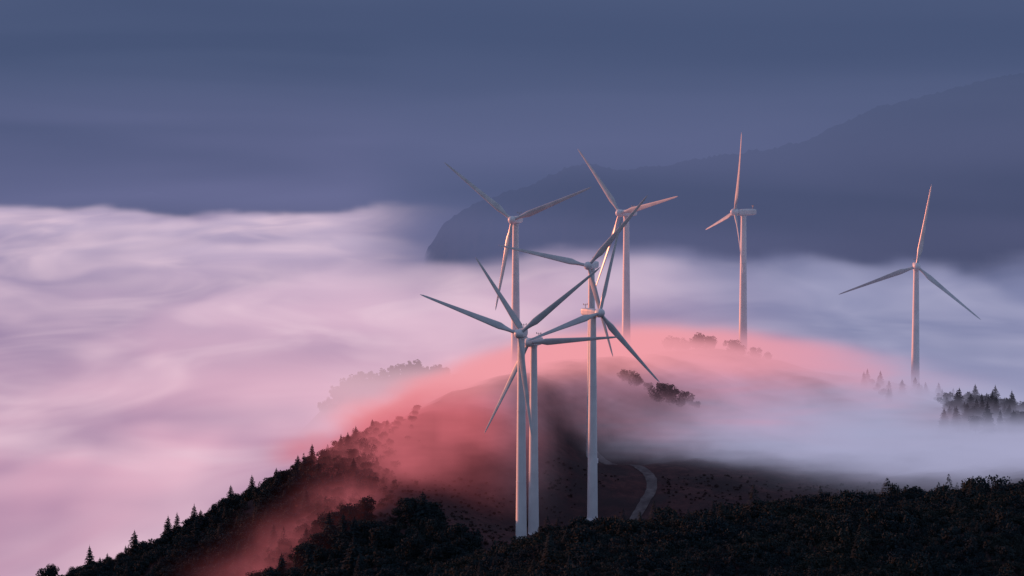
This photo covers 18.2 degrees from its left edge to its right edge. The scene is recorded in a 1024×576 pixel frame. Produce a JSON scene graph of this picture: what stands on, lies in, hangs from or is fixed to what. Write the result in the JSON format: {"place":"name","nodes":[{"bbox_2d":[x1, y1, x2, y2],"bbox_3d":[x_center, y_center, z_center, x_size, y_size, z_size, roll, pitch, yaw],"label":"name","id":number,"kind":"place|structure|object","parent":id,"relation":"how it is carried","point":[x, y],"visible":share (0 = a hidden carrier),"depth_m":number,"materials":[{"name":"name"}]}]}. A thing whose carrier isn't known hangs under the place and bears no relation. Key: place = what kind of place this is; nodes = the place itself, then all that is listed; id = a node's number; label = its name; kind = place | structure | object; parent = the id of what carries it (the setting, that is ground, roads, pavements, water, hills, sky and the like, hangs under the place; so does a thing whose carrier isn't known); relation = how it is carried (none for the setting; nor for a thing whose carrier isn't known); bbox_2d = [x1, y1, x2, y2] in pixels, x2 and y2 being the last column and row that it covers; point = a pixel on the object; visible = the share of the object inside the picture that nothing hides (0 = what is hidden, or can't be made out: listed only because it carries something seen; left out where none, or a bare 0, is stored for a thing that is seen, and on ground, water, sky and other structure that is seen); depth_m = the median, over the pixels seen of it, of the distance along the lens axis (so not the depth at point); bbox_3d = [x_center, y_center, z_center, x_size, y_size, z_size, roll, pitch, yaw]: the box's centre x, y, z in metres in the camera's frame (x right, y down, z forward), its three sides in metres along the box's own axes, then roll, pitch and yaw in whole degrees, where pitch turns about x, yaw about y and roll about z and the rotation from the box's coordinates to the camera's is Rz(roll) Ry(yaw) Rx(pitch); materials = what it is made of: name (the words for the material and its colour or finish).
{"place":"outdoors","nodes":[
{"label":"outdoors","id":0,"kind":"place"},
{"bbox_2d":[0,192,1023,575],"bbox_3d":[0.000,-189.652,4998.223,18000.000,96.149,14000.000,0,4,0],"label":"ground","id":1,"kind":"structure","parent":0,"point":[162,358],"depth_m":1558.42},
{"bbox_2d":[35,564,59,575],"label":"broadleaf tree","id":2,"kind":"object","parent":1,"relation":"on","point":[52,570],"visible":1,"depth_m":881.32,"materials":[{"name":"black plant"}]},
{"bbox_2d":[82,544,93,569],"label":"conifer tree","id":3,"kind":"object","parent":1,"relation":"on","point":[89,556],"visible":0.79,"depth_m":886.09,"materials":[{"name":"black plant"}]},
{"bbox_2d":[83,561,102,569],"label":"broadleaf tree","id":4,"kind":"object","parent":1,"relation":"on","point":[93,564],"visible":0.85,"depth_m":884.18,"materials":[{"name":"black plant"}]},
{"bbox_2d":[126,529,140,558],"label":"conifer tree","id":5,"kind":"object","parent":1,"relation":"on","point":[134,547],"visible":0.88,"depth_m":889.75,"materials":[{"name":"black plant"}]},
{"bbox_2d":[154,535,168,546],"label":"broadleaf tree","id":6,"kind":"object","parent":1,"relation":"on","point":[163,539],"visible":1,"depth_m":887.70,"materials":[{"name":"black plant"}]},
{"bbox_2d":[160,518,173,545],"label":"conifer tree","id":7,"kind":"object","parent":1,"relation":"on","point":[167,533],"visible":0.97,"depth_m":892.65,"materials":[{"name":"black plant"}]},
{"bbox_2d":[171,514,180,535],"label":"conifer tree","id":8,"kind":"object","parent":1,"relation":"on","point":[176,523],"visible":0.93,"depth_m":894.72,"materials":[{"name":"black plant"}]},
{"bbox_2d":[188,505,198,533],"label":"conifer tree","id":9,"kind":"object","parent":1,"relation":"on","point":[193,516],"visible":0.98,"depth_m":892.97,"materials":[{"name":"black plant"}]},
{"bbox_2d":[207,506,217,516],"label":"broadleaf tree","id":10,"kind":"object","parent":1,"relation":"on","point":[211,511],"visible":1,"depth_m":892.24,"materials":[{"name":"black plant"}]},
{"bbox_2d":[218,498,237,511],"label":"broadleaf tree","id":11,"kind":"object","parent":1,"relation":"on","point":[226,502],"visible":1,"depth_m":892.90,"materials":[{"name":"black plant"}]},
{"bbox_2d":[230,549,239,566],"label":"conifer tree","id":12,"kind":"object","parent":1,"relation":"on","point":[235,563],"visible":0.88,"depth_m":859.00,"materials":[{"name":"red plant"}]},
{"bbox_2d":[236,568,247,575],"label":"broadleaf tree","id":13,"kind":"object","parent":1,"relation":"on","point":[242,571],"visible":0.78,"depth_m":845.62,"materials":[{"name":"red plant"}]},
{"bbox_2d":[242,531,253,559],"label":"conifer tree","id":14,"kind":"object","parent":1,"relation":"on","point":[250,543],"visible":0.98,"depth_m":862.22,"materials":[{"name":"red plant"}]},
{"bbox_2d":[260,566,282,575],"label":"broadleaf tree","id":15,"kind":"object","parent":1,"relation":"on","point":[277,572],"visible":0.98,"depth_m":816.11,"materials":[{"name":"black plant"}]},
{"bbox_2d":[266,525,279,553],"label":"conifer tree","id":16,"kind":"object","parent":1,"relation":"on","point":[272,543],"visible":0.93,"depth_m":855.63,"materials":[{"name":"red plant"}]},
{"bbox_2d":[266,512,279,524],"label":"broadleaf tree","id":17,"kind":"object","parent":1,"relation":"on","point":[272,520],"visible":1,"depth_m":870.72,"materials":[{"name":"red plant"}]},
{"bbox_2d":[60,409,486,575],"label":"undergrowth","id":18,"kind":"object","parent":1,"relation":"on","point":[388,564],"visible":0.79,"depth_m":872.29,"materials":[{"name":"green plant"}]},
{"bbox_2d":[272,473,281,486],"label":"conifer tree","id":19,"kind":"object","parent":1,"relation":"on","point":[276,482],"visible":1,"depth_m":893.56,"materials":[{"name":"black plant"}]},
{"bbox_2d":[271,523,287,532],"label":"broadleaf tree","id":20,"kind":"object","parent":1,"relation":"on","point":[280,525],"visible":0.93,"depth_m":864.14,"materials":[{"name":"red plant"}]},
{"bbox_2d":[276,552,287,575],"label":"conifer tree","id":21,"kind":"object","parent":1,"relation":"on","point":[281,566],"visible":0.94,"depth_m":820.86,"materials":[{"name":"black plant"}]},
{"bbox_2d":[279,470,290,480],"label":"broadleaf tree","id":22,"kind":"object","parent":1,"relation":"on","point":[284,475],"visible":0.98,"depth_m":899.01,"materials":[{"name":"black plant"}]},
{"bbox_2d":[278,538,296,552],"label":"broadleaf tree","id":23,"kind":"object","parent":1,"relation":"on","point":[282,543],"visible":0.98,"depth_m":848.46,"materials":[{"name":"red plant"}]},
{"bbox_2d":[285,566,302,575],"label":"broadleaf tree","id":24,"kind":"object","parent":1,"relation":"on","point":[296,572],"visible":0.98,"depth_m":811.03,"materials":[{"name":"black plant"}]},
{"bbox_2d":[287,553,300,566],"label":"broadleaf tree","id":25,"kind":"object","parent":1,"relation":"on","point":[290,557],"visible":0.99,"depth_m":829.82,"materials":[{"name":"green plant"}]},
{"bbox_2d":[290,466,302,483],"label":"conifer tree","id":26,"kind":"object","parent":1,"relation":"on","point":[296,476],"visible":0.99,"depth_m":890.68,"materials":[{"name":"black plant"}]},
{"bbox_2d":[293,523,310,538],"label":"broadleaf tree","id":27,"kind":"object","parent":1,"relation":"on","point":[303,527],"visible":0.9,"depth_m":851.22,"materials":[{"name":"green plant"}]},
{"bbox_2d":[291,541,314,560],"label":"broadleaf tree","id":28,"kind":"object","parent":1,"relation":"on","point":[294,551],"visible":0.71,"depth_m":827.88,"materials":[{"name":"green plant"}]},
{"bbox_2d":[300,491,309,515],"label":"conifer tree","id":29,"kind":"object","parent":1,"relation":"on","point":[305,501],"visible":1,"depth_m":871.24,"materials":[{"name":"red plant"}]},
{"bbox_2d":[295,543,317,559],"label":"broadleaf tree","id":30,"kind":"object","parent":1,"relation":"on","point":[302,555],"visible":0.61,"depth_m":826.57,"materials":[{"name":"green plant"}]},
{"bbox_2d":[303,526,319,538],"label":"broadleaf tree","id":31,"kind":"object","parent":1,"relation":"on","point":[313,530],"visible":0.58,"depth_m":845.81,"materials":[{"name":"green plant"}]},
{"bbox_2d":[309,446,316,465],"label":"conifer tree","id":32,"kind":"object","parent":1,"relation":"on","point":[311,453],"visible":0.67,"depth_m":908.58,"materials":[{"name":"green plant"}]},
{"bbox_2d":[307,532,328,548],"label":"broadleaf tree","id":33,"kind":"object","parent":1,"relation":"on","point":[318,539],"visible":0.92,"depth_m":833.64,"materials":[{"name":"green plant"}]},
{"bbox_2d":[312,545,329,563],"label":"broadleaf tree","id":34,"kind":"object","parent":1,"relation":"on","point":[319,552],"visible":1,"depth_m":821.40,"materials":[{"name":"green plant"}]},
{"bbox_2d":[317,517,336,532],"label":"broadleaf tree","id":35,"kind":"object","parent":1,"relation":"on","point":[321,524],"visible":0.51,"depth_m":845.06,"materials":[{"name":"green plant"}]},
{"bbox_2d":[321,513,338,548],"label":"conifer tree","id":36,"kind":"object","parent":1,"relation":"on","point":[328,521],"visible":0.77,"depth_m":837.83,"materials":[{"name":"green plant"}]},
{"bbox_2d":[325,530,350,546],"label":"broadleaf tree","id":37,"kind":"object","parent":1,"relation":"on","point":[334,535],"visible":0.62,"depth_m":831.08,"materials":[{"name":"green plant"}]},
{"bbox_2d":[328,510,347,521],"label":"broadleaf tree","id":38,"kind":"object","parent":1,"relation":"on","point":[337,516],"visible":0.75,"depth_m":848.55,"materials":[{"name":"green plant"}]},
{"bbox_2d":[328,537,349,561],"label":"broadleaf tree","id":39,"kind":"object","parent":1,"relation":"on","point":[336,545],"visible":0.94,"depth_m":820.84,"materials":[{"name":"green plant"}]},
{"bbox_2d":[336,513,349,551],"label":"conifer tree","id":40,"kind":"object","parent":1,"relation":"on","point":[343,527],"visible":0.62,"depth_m":832.88,"materials":[{"name":"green plant"}]},
{"bbox_2d":[342,433,350,451],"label":"conifer tree","id":41,"kind":"object","parent":1,"relation":"on","point":[347,440],"visible":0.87,"depth_m":907.66,"materials":[{"name":"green plant"}]},
{"bbox_2d":[337,503,357,519],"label":"broadleaf tree","id":42,"kind":"object","parent":1,"relation":"on","point":[342,507],"visible":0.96,"depth_m":850.95,"materials":[{"name":"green plant"}]},
{"bbox_2d":[345,458,358,479],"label":"conifer tree","id":43,"kind":"object","parent":1,"relation":"on","point":[353,466],"visible":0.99,"depth_m":888.63,"materials":[{"name":"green plant"}]},
{"bbox_2d":[346,449,358,459],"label":"broadleaf tree","id":44,"kind":"object","parent":1,"relation":"on","point":[351,453],"visible":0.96,"depth_m":898.18,"materials":[{"name":"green plant"}]},
{"bbox_2d":[340,535,365,575],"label":"conifer tree","id":45,"kind":"object","parent":1,"relation":"on","point":[351,559],"visible":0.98,"depth_m":807.12,"materials":[{"name":"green plant"}]},
{"bbox_2d":[342,516,363,550],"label":"conifer tree","id":46,"kind":"object","parent":1,"relation":"on","point":[354,529],"visible":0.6,"depth_m":831.56,"materials":[{"name":"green plant"}]},
{"bbox_2d":[353,496,375,515],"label":"broadleaf tree","id":47,"kind":"object","parent":1,"relation":"on","point":[363,504],"visible":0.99,"depth_m":853.39,"materials":[{"name":"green plant"}]},
{"bbox_2d":[357,518,382,538],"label":"broadleaf tree","id":48,"kind":"object","parent":1,"relation":"on","point":[368,525],"visible":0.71,"depth_m":832.75,"materials":[{"name":"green plant"}]},
{"bbox_2d":[368,527,388,547],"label":"broadleaf tree","id":49,"kind":"object","parent":1,"relation":"on","point":[378,534],"visible":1,"depth_m":822.83,"materials":[{"name":"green plant"}]},
{"bbox_2d":[317,359,472,423],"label":"wood","id":50,"kind":"object","parent":1,"relation":"on","point":[410,368],"visible":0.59,"depth_m":1545.99,"materials":[{"name":"plant"}]},
{"bbox_2d":[391,507,406,523],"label":"broadleaf tree","id":51,"kind":"object","parent":1,"relation":"on","point":[396,511],"visible":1,"depth_m":846.75,"materials":[{"name":"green plant"}]},
{"bbox_2d":[396,496,418,513],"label":"broadleaf tree","id":52,"kind":"object","parent":1,"relation":"on","point":[411,499],"visible":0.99,"depth_m":850.10,"materials":[{"name":"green plant"}]},
{"bbox_2d":[399,500,422,522],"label":"broadleaf tree","id":53,"kind":"object","parent":1,"relation":"on","point":[409,507],"visible":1,"depth_m":843.77,"materials":[{"name":"green plant"}]},
{"bbox_2d":[409,492,431,530],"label":"conifer tree","id":54,"kind":"object","parent":1,"relation":"on","point":[422,501],"visible":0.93,"depth_m":843.64,"materials":[{"name":"green plant"}]},
{"bbox_2d":[424,501,441,509],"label":"broadleaf tree","id":55,"kind":"object","parent":1,"relation":"on","point":[432,504],"visible":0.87,"depth_m":850.24,"materials":[{"name":"green plant"}]},
{"bbox_2d":[429,508,448,523],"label":"broadleaf tree","id":56,"kind":"object","parent":1,"relation":"on","point":[439,513],"visible":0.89,"depth_m":843.81,"materials":[{"name":"green plant"}]},
{"bbox_2d":[447,522,470,540],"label":"broadleaf tree","id":57,"kind":"object","parent":1,"relation":"on","point":[457,528],"visible":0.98,"depth_m":824.20,"materials":[{"name":"green plant"}]},
{"bbox_2d":[420,267,599,538],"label":"wind turbine","id":58,"kind":"object","parent":1,"relation":"on","point":[520,334],"visible":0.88,"depth_m":832.52,"materials":[{"name":"white paint"}]},
{"bbox_2d":[444,162,590,373],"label":"wind turbine","id":59,"kind":"object","parent":1,"relation":"on","point":[514,221],"visible":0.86,"depth_m":975.38,"materials":[{"name":"white paint"}]},
{"bbox_2d":[475,257,617,534],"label":"wind turbine","id":60,"kind":"object","parent":1,"relation":"on","point":[533,511],"visible":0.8,"depth_m":873.03,"materials":[{"name":"white paint"}]},
{"bbox_2d":[499,195,647,462],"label":"wind turbine","id":61,"kind":"object","parent":1,"relation":"on","point":[592,265],"visible":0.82,"depth_m":940.18,"materials":[{"name":"white paint"}]},
{"bbox_2d":[528,218,658,520],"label":"wind turbine","id":62,"kind":"object","parent":1,"relation":"on","point":[591,315],"visible":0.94,"depth_m":887.99,"materials":[{"name":"white paint"}]},
{"bbox_2d":[616,369,631,382],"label":"bush","id":63,"kind":"object","parent":1,"relation":"on","point":[623,375],"visible":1,"depth_m":981.76,"materials":[{"name":"green plant"}]},
{"bbox_2d":[597,451,656,519],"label":"track","id":64,"kind":"structure","parent":1,"relation":"on","point":[649,493],"depth_m":910.34,"materials":[{"name":"grey gravel"}]},
{"bbox_2d":[578,150,677,354],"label":"wind turbine","id":65,"kind":"object","parent":1,"relation":"on","point":[624,214],"visible":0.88,"depth_m":1041.13,"materials":[{"name":"white paint"}]},
{"bbox_2d":[627,371,643,387],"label":"bush","id":66,"kind":"object","parent":1,"relation":"on","point":[635,379],"visible":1,"depth_m":979.85,"materials":[{"name":"green plant"}]},
{"bbox_2d":[383,458,890,550],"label":"heath scrub","id":67,"kind":"object","parent":1,"relation":"on","point":[571,495],"visible":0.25,"depth_m":894.26,"materials":[{"name":"plant"}]},
{"bbox_2d":[647,382,668,403],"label":"bush","id":68,"kind":"object","parent":1,"relation":"on","point":[655,394],"visible":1,"depth_m":975.75,"materials":[{"name":"green plant"}]},
{"bbox_2d":[659,383,676,403],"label":"bush","id":69,"kind":"object","parent":1,"relation":"on","point":[671,387],"visible":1,"depth_m":976.86,"materials":[{"name":"green plant"}]},
{"bbox_2d":[661,335,678,350],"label":"bush","id":70,"kind":"object","parent":1,"relation":"on","point":[668,344],"visible":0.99,"depth_m":1060.56,"materials":[{"name":"green plant"}]},
{"bbox_2d":[666,389,688,407],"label":"bush","id":71,"kind":"object","parent":1,"relation":"on","point":[680,401],"visible":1,"depth_m":976.92,"materials":[{"name":"green plant"}]},
{"bbox_2d":[674,337,686,349],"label":"bush","id":72,"kind":"object","parent":1,"relation":"on","point":[679,343],"visible":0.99,"depth_m":1062.33,"materials":[{"name":"green plant"}]},
{"bbox_2d":[681,391,694,404],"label":"bush","id":73,"kind":"object","parent":1,"relation":"on","point":[691,398],"visible":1,"depth_m":980.71,"materials":[{"name":"green plant"}]},
{"bbox_2d":[689,332,708,350],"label":"bush","id":74,"kind":"object","parent":1,"relation":"on","point":[697,341],"visible":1,"depth_m":1060.33,"materials":[{"name":"green plant"}]},
{"bbox_2d":[702,335,717,350],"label":"bush","id":75,"kind":"object","parent":1,"relation":"on","point":[711,341],"visible":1,"depth_m":1062.41,"materials":[{"name":"green plant"}]},
{"bbox_2d":[427,474,1023,575],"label":"shrubland","id":76,"kind":"structure","parent":1,"relation":"on","point":[585,540],"depth_m":743.48,"materials":[{"name":"green plant"}]},
{"bbox_2d":[706,133,755,355],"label":"wind turbine","id":77,"kind":"object","parent":1,"relation":"on","point":[735,212],"visible":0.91,"depth_m":1080.98,"materials":[{"name":"white paint"}]},
{"bbox_2d":[722,339,741,354],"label":"bush","id":78,"kind":"object","parent":1,"relation":"on","point":[733,347],"visible":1,"depth_m":1063.52,"materials":[{"name":"green plant"}]},
{"bbox_2d":[735,345,746,356],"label":"bush","id":79,"kind":"object","parent":1,"relation":"on","point":[741,351],"visible":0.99,"depth_m":1064.13,"materials":[{"name":"green plant"}]},
{"bbox_2d":[747,347,761,358],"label":"bush","id":80,"kind":"object","parent":1,"relation":"on","point":[753,352],"visible":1,"depth_m":1063.86,"materials":[{"name":"green plant"}]},
{"bbox_2d":[884,389,893,403],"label":"conifer tree","id":81,"kind":"object","parent":1,"relation":"on","point":[888,398],"visible":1,"depth_m":1019.72,"materials":[{"name":"green plant"}]},
{"bbox_2d":[895,380,907,395],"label":"conifer tree","id":82,"kind":"object","parent":1,"relation":"on","point":[902,389],"visible":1,"depth_m":1031.86,"materials":[{"name":"green plant"}]},
{"bbox_2d":[838,184,980,386],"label":"wind turbine","id":83,"kind":"object","parent":1,"relation":"on","point":[915,349],"visible":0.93,"depth_m":1076.10,"materials":[{"name":"white paint"}]},
{"bbox_2d":[914,383,926,398],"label":"conifer tree","id":84,"kind":"object","parent":1,"relation":"on","point":[918,392],"visible":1,"depth_m":1035.97,"materials":[{"name":"green plant"}]},
{"bbox_2d":[937,408,950,432],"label":"conifer tree","id":85,"kind":"object","parent":1,"relation":"on","point":[944,425],"visible":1,"depth_m":978.70,"materials":[{"name":"green plant"}]},
{"bbox_2d":[936,392,955,404],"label":"broadleaf tree","id":86,"kind":"object","parent":1,"relation":"on","point":[949,396],"visible":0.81,"depth_m":1006.10,"materials":[{"name":"green plant"}]},
{"bbox_2d":[945,400,960,413],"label":"broadleaf tree","id":87,"kind":"object","parent":1,"relation":"on","point":[952,404],"visible":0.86,"depth_m":991.64,"materials":[{"name":"green plant"}]},
{"bbox_2d":[947,406,964,433],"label":"conifer tree","id":88,"kind":"object","parent":1,"relation":"on","point":[956,427],"visible":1,"depth_m":976.54,"materials":[{"name":"green plant"}]},
{"bbox_2d":[955,387,965,412],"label":"conifer tree","id":89,"kind":"object","parent":1,"relation":"on","point":[960,398],"visible":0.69,"depth_m":992.45,"materials":[{"name":"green plant"}]},
{"bbox_2d":[960,403,976,432],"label":"conifer tree","id":90,"kind":"object","parent":1,"relation":"on","point":[965,426],"visible":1,"depth_m":978.23,"materials":[{"name":"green plant"}]},
{"bbox_2d":[968,415,982,434],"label":"broadleaf tree","id":91,"kind":"object","parent":1,"relation":"on","point":[974,422],"visible":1,"depth_m":972.20,"materials":[{"name":"green plant"}]},
{"bbox_2d":[978,410,998,437],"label":"conifer tree","id":92,"kind":"object","parent":1,"relation":"on","point":[990,433],"visible":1,"depth_m":972.08,"materials":[{"name":"green plant"}]},
{"bbox_2d":[979,400,997,436],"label":"conifer tree","id":93,"kind":"object","parent":1,"relation":"on","point":[985,417],"visible":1,"depth_m":973.48,"materials":[{"name":"green plant"}]},
{"bbox_2d":[990,396,1002,424],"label":"conifer tree","id":94,"kind":"object","parent":1,"relation":"on","point":[996,409],"visible":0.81,"depth_m":988.72,"materials":[{"name":"green plant"}]},
{"bbox_2d":[994,409,1006,436],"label":"conifer tree","id":95,"kind":"object","parent":1,"relation":"on","point":[1000,430],"visible":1,"depth_m":974.64,"materials":[{"name":"green plant"}]},
{"bbox_2d":[999,399,1015,410],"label":"broadleaf tree","id":96,"kind":"object","parent":1,"relation":"on","point":[1012,404],"visible":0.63,"depth_m":996.10,"materials":[{"name":"green plant"}]},
{"bbox_2d":[1004,422,1016,436],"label":"broadleaf tree","id":97,"kind":"object","parent":1,"relation":"on","point":[1011,425],"visible":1,"depth_m":972.35,"materials":[{"name":"green plant"}]},
{"bbox_2d":[1004,410,1020,436],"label":"conifer tree","id":98,"kind":"object","parent":1,"relation":"on","point":[1015,433],"visible":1,"depth_m":973.36,"materials":[{"name":"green plant"}]},
{"bbox_2d":[1015,420,1023,435],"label":"broadleaf tree","id":99,"kind":"object","parent":1,"relation":"on","point":[1020,425],"visible":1,"depth_m":972.40,"materials":[{"name":"green plant"}]},
{"bbox_2d":[0,0,1023,201],"bbox_3d":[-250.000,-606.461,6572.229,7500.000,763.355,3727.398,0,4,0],"label":"sky","id":100,"kind":"structure","parent":0,"point":[222,100],"depth_m":5279.01,"materials":[{"name":"blue"}]},
{"bbox_2d":[316,73,1023,383],"bbox_3d":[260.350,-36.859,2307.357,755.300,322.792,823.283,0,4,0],"label":"mountain","id":101,"kind":"structure","parent":0,"point":[840,208],"depth_m":2037.60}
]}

